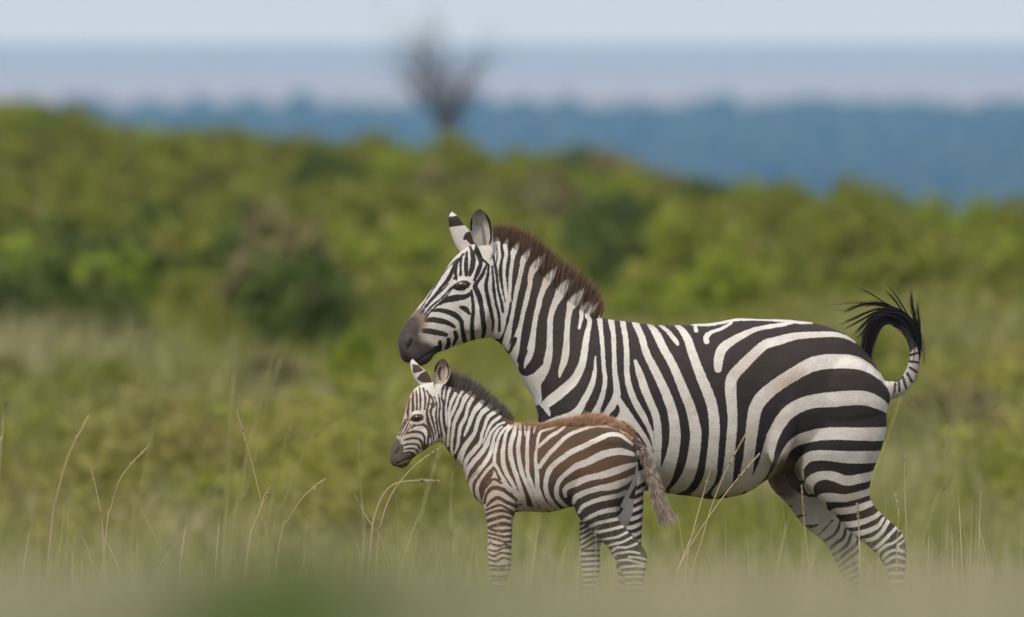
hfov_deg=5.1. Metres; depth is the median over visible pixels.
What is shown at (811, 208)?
shrub
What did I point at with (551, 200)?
shrub
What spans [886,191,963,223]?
shrub
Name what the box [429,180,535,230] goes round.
shrub
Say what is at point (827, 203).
shrub
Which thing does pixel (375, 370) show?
shrub
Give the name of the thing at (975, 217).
shrub
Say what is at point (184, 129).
shrub
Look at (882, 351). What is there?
shrub
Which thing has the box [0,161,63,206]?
shrub
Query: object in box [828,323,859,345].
shrub
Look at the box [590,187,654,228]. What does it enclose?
shrub
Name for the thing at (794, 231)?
shrub
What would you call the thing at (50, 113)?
shrub
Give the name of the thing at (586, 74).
savanna ground
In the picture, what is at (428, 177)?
shrub
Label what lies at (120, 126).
shrub
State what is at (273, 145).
shrub
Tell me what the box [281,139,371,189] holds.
shrub
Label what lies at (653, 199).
shrub
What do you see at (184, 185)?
shrub
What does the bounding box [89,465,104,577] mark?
tall grass stalk
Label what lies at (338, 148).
shrub
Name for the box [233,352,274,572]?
tall grass stalk
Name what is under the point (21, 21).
sky
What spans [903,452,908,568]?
tall grass stalk
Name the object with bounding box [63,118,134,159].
shrub
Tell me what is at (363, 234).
shrub
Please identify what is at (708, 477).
tall grass stalk
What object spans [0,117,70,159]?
shrub
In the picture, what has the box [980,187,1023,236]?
shrub
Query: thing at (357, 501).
tall grass stalk
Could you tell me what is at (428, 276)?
shrub
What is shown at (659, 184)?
shrub
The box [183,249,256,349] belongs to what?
shrub
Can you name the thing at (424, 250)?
shrub
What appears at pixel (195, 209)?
shrub
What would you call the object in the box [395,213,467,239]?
shrub
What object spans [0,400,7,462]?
tall grass stalk
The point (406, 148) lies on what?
shrub
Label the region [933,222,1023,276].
shrub
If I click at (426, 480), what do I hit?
tall grass stalk
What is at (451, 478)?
tall grass stalk
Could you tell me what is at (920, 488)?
field grass
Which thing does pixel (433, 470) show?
tall grass stalk
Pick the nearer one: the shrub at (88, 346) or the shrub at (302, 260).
the shrub at (88, 346)
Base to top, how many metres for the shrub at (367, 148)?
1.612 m
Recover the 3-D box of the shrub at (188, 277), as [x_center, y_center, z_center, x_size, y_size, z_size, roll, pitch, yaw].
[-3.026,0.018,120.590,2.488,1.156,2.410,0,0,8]
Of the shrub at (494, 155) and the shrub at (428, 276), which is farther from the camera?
the shrub at (494, 155)
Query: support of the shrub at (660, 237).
on the savanna ground at (586, 74)
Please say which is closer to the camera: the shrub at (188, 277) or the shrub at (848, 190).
the shrub at (188, 277)
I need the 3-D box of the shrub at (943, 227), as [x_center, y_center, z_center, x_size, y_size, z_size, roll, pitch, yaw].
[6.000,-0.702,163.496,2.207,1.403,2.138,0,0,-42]
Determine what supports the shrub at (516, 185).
on the savanna ground at (586, 74)
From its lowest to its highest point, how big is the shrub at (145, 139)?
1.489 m
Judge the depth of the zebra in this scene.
42.83 m
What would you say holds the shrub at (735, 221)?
on the savanna ground at (586, 74)
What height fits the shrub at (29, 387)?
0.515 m
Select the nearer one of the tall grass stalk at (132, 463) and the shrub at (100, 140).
the tall grass stalk at (132, 463)
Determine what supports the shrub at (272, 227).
on the savanna ground at (586, 74)
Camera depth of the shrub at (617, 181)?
211.26 m
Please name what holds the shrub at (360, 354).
on the savanna ground at (586, 74)
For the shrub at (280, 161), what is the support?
on the savanna ground at (586, 74)
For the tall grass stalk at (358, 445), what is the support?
on the savanna ground at (586, 74)
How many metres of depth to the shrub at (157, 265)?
124.32 m
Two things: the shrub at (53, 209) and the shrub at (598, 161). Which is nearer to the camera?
the shrub at (53, 209)
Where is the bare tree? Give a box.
[365,0,535,138]
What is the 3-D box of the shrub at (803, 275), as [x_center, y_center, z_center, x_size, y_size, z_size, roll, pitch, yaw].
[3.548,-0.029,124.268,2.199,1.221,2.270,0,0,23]
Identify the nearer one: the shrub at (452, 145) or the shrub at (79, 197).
the shrub at (79, 197)
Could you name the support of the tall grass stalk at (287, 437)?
on the savanna ground at (586, 74)
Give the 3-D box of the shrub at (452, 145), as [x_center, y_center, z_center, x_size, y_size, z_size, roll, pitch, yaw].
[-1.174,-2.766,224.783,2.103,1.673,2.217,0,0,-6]
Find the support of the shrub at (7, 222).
on the savanna ground at (586, 74)
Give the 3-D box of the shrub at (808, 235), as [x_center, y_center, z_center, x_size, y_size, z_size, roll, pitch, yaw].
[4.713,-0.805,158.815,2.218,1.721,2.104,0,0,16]
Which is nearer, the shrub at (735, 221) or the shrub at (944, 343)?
the shrub at (944, 343)
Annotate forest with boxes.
[10,90,1023,214]
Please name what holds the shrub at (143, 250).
on the savanna ground at (586, 74)
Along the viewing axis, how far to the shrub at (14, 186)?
173.54 m
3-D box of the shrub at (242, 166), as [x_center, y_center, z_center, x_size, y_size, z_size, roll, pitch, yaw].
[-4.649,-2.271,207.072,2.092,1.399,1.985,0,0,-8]
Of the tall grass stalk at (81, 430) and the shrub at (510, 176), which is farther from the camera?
the shrub at (510, 176)
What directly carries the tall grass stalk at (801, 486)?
on the savanna ground at (586, 74)
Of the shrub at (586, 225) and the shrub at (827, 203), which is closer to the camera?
the shrub at (586, 225)
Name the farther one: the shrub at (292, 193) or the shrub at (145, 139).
the shrub at (145, 139)
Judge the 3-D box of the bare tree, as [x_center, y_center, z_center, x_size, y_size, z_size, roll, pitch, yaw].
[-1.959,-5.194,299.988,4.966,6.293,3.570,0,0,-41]
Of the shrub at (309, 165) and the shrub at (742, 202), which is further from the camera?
the shrub at (309, 165)
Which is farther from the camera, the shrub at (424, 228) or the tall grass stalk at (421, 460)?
the shrub at (424, 228)
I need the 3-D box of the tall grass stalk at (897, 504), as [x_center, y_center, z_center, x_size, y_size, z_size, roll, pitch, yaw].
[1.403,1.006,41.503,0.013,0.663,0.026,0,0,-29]
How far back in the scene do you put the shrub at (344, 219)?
159.99 m
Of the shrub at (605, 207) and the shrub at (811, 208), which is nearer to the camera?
the shrub at (605, 207)
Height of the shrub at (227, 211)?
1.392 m
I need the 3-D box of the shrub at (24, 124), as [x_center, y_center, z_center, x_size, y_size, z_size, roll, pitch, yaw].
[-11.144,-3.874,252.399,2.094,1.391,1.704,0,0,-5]
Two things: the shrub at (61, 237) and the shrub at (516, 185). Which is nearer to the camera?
the shrub at (61, 237)
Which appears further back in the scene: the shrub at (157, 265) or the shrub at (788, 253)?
the shrub at (788, 253)
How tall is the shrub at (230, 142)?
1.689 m
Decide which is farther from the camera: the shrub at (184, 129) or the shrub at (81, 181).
the shrub at (184, 129)
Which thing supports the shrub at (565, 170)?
on the savanna ground at (586, 74)
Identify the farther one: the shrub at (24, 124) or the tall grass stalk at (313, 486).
the shrub at (24, 124)
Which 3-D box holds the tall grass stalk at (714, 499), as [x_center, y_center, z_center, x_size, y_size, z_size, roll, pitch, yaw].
[0.734,0.895,41.698,0.255,0.887,0.014,0,0,1]
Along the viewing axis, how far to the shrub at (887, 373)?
91.50 m
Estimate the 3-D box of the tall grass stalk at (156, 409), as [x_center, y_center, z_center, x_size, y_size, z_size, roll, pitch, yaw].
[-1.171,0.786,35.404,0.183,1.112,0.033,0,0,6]
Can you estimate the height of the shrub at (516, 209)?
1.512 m
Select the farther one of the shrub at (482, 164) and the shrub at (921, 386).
the shrub at (482, 164)
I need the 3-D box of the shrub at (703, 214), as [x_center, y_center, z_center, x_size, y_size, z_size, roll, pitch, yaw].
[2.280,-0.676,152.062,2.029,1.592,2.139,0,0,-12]
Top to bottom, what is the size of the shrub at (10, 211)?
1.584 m
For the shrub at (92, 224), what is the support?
on the savanna ground at (586, 74)
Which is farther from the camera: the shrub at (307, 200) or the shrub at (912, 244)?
the shrub at (307, 200)
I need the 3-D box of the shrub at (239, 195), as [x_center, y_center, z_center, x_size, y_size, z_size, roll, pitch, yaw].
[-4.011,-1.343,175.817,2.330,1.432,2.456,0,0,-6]
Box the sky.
[0,0,1023,43]
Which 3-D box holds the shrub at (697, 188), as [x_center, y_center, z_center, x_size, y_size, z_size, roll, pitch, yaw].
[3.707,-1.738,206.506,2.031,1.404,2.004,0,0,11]
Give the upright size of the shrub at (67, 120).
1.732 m
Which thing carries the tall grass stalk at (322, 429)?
on the savanna ground at (586, 74)
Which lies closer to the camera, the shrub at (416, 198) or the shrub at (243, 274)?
the shrub at (243, 274)
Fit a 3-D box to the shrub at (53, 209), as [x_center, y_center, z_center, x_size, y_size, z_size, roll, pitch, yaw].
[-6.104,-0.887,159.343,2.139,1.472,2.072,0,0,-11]
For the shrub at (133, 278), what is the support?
on the savanna ground at (586, 74)
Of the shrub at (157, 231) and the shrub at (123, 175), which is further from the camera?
the shrub at (123, 175)
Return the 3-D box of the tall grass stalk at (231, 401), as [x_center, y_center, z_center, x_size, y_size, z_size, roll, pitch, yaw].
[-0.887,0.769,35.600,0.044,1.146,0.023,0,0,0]
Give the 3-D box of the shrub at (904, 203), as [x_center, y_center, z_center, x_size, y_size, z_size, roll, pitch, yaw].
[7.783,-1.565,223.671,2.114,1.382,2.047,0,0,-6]
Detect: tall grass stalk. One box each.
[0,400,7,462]
[46,415,89,583]
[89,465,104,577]
[102,446,148,574]
[128,382,163,568]
[219,357,281,590]
[224,371,234,571]
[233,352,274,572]
[236,411,268,558]
[245,486,270,575]
[265,419,292,558]
[271,418,331,558]
[273,478,325,577]
[352,492,391,582]
[357,439,365,583]
[369,478,440,574]
[375,448,438,580]
[410,446,441,585]
[449,472,453,585]
[671,453,759,595]
[684,469,711,581]
[689,432,746,589]
[800,484,809,579]
[856,502,860,586]
[860,394,904,552]
[895,494,898,558]
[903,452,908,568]
[912,477,951,600]
[946,425,950,591]
[978,489,982,572]
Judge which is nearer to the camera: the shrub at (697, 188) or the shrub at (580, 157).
the shrub at (697, 188)
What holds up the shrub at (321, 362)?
on the savanna ground at (586, 74)
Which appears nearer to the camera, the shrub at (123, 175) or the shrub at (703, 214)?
the shrub at (703, 214)
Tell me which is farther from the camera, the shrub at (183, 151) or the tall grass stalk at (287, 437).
the shrub at (183, 151)
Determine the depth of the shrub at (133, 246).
126.21 m
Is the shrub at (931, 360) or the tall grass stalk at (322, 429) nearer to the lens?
the tall grass stalk at (322, 429)
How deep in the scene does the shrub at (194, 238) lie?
140.09 m
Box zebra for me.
[398,209,924,600]
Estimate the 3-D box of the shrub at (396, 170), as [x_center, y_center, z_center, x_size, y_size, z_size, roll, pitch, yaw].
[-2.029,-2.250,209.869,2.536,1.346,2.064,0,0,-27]
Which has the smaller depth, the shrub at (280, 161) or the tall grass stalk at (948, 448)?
the tall grass stalk at (948, 448)
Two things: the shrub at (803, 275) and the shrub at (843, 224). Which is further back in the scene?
the shrub at (843, 224)
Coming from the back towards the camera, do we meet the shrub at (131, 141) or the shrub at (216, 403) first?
the shrub at (131, 141)
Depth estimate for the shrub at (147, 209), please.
155.26 m
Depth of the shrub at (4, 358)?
97.39 m
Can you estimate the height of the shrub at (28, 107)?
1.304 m
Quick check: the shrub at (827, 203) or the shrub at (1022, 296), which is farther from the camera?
the shrub at (827, 203)
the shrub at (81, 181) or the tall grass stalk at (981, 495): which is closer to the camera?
the tall grass stalk at (981, 495)
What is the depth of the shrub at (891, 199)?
192.24 m
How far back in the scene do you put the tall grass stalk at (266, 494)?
40.99 m
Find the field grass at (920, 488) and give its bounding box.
[0,198,1023,593]
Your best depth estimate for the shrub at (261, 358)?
97.23 m
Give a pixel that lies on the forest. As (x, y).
(914, 147)
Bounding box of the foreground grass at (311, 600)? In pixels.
[0,480,1023,616]
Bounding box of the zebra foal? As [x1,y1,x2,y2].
[390,359,680,604]
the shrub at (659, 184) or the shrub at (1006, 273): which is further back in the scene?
the shrub at (659, 184)
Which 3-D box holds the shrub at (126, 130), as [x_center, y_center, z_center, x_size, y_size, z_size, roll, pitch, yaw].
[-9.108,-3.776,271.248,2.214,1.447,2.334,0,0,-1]
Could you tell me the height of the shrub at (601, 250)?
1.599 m
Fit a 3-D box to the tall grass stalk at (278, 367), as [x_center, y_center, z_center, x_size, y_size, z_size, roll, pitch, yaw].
[-0.848,0.745,35.202,0.276,1.192,0.019,0,0,2]
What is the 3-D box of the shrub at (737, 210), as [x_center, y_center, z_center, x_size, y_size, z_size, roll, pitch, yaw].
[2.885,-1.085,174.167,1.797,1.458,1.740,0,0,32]
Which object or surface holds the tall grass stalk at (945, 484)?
on the savanna ground at (586, 74)
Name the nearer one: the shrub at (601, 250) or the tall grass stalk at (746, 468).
the tall grass stalk at (746, 468)
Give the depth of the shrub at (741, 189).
223.94 m
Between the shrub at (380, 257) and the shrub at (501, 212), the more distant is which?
the shrub at (501, 212)
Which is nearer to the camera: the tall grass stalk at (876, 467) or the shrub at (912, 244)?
the tall grass stalk at (876, 467)
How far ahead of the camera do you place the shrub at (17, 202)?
155.39 m
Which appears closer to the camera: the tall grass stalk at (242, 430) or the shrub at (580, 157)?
the tall grass stalk at (242, 430)
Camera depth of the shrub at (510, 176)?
205.94 m
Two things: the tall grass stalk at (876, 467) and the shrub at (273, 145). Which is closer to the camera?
the tall grass stalk at (876, 467)
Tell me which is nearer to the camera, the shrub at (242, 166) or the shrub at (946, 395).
the shrub at (946, 395)
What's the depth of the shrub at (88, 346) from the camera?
103.80 m
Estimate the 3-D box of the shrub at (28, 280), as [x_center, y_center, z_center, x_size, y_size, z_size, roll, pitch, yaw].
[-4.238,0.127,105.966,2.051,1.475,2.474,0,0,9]
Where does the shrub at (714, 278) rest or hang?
on the savanna ground at (586, 74)
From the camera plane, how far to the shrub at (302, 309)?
103.87 m
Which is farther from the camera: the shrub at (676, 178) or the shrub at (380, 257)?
the shrub at (676, 178)
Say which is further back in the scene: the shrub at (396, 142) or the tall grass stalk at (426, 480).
the shrub at (396, 142)
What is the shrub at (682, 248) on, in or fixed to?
on the savanna ground at (586, 74)
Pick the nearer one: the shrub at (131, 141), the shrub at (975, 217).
the shrub at (975, 217)
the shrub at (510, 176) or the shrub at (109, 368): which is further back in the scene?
the shrub at (510, 176)
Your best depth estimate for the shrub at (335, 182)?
193.64 m
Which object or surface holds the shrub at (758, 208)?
on the savanna ground at (586, 74)
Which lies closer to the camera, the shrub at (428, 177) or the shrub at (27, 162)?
the shrub at (428, 177)
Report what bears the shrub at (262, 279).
on the savanna ground at (586, 74)
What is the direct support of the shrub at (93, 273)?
on the savanna ground at (586, 74)
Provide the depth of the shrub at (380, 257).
124.50 m
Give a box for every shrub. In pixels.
[0,90,58,126]
[0,103,46,136]
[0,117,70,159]
[0,133,77,187]
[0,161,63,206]
[0,172,48,221]
[0,176,45,231]
[0,206,37,250]
[0,215,106,275]
[0,216,26,250]
[0,230,160,322]
[0,244,166,366]
[0,348,51,389]
[0,376,42,425]
[1,105,42,124]
[33,193,136,228]
[33,354,156,423]
[38,153,127,209]
[40,346,143,381]
[42,327,120,374]
[44,186,132,216]
[47,98,112,149]
[47,199,137,237]
[48,143,141,200]
[60,227,177,285]
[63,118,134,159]
[69,242,153,280]
[71,225,150,253]
[73,268,158,329]
[75,191,219,225]
[94,118,121,127]
[99,195,201,235]
[111,122,216,165]
[112,120,151,137]
[122,131,148,152]
[123,210,200,257]
[127,159,220,208]
[129,125,223,197]
[135,256,275,327]
[153,206,242,262]
[163,212,256,283]
[173,122,202,138]
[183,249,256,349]
[188,176,293,223]
[190,396,255,429]
[197,121,273,187]
[199,249,403,351]
[210,346,310,404]
[211,146,295,197]
[215,199,287,231]
[219,165,311,207]
[226,192,362,298]
[235,256,353,369]
[254,128,299,159]
[259,131,329,174]
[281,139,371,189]
[282,178,350,228]
[282,239,385,351]
[298,178,409,248]
[304,357,402,385]
[307,358,394,393]
[308,167,395,198]
[321,135,353,166]
[321,216,447,273]
[327,221,407,250]
[327,322,402,424]
[331,237,423,302]
[336,176,455,229]
[345,124,408,175]
[363,150,462,188]
[369,261,444,314]
[379,135,403,150]
[388,140,433,161]
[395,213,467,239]
[396,162,506,201]
[400,219,451,266]
[401,127,499,169]
[411,197,586,279]
[420,144,499,186]
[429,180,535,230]
[441,190,560,240]
[446,143,497,157]
[489,163,593,227]
[490,147,595,206]
[496,144,573,162]
[498,155,590,190]
[499,209,579,250]
[514,182,585,209]
[551,142,642,173]
[555,217,628,268]
[556,214,652,311]
[557,190,651,245]
[567,162,677,204]
[582,145,660,187]
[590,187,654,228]
[593,179,673,220]
[602,238,778,324]
[615,208,783,290]
[620,199,713,256]
[646,186,774,249]
[646,208,790,271]
[648,166,700,190]
[651,189,773,220]
[656,176,719,192]
[662,191,752,226]
[670,174,745,202]
[724,176,806,200]
[743,185,821,239]
[743,211,820,250]
[749,182,837,211]
[751,251,870,315]
[758,235,825,272]
[764,175,831,225]
[795,190,915,266]
[796,189,908,249]
[820,236,992,316]
[822,170,870,208]
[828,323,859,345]
[843,214,997,272]
[845,325,922,380]
[851,178,921,221]
[853,330,968,365]
[872,356,923,414]
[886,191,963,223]
[888,378,1023,465]
[893,350,996,389]
[897,376,933,396]
[901,194,948,216]
[902,212,978,239]
[925,191,996,231]
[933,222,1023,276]
[966,224,1023,314]
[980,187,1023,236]
[1016,290,1023,328]
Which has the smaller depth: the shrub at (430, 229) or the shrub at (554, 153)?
the shrub at (430, 229)
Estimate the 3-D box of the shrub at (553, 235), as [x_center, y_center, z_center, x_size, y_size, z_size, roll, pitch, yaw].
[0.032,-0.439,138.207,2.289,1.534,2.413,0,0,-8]
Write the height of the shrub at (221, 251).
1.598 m
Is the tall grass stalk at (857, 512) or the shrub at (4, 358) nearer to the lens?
the tall grass stalk at (857, 512)
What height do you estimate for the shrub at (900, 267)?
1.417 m
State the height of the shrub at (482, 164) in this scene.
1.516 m
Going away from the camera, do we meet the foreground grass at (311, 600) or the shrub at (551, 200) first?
the foreground grass at (311, 600)
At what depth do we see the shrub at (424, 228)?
137.97 m
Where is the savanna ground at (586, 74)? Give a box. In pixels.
[0,44,1023,580]
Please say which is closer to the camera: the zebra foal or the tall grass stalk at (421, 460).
the tall grass stalk at (421, 460)

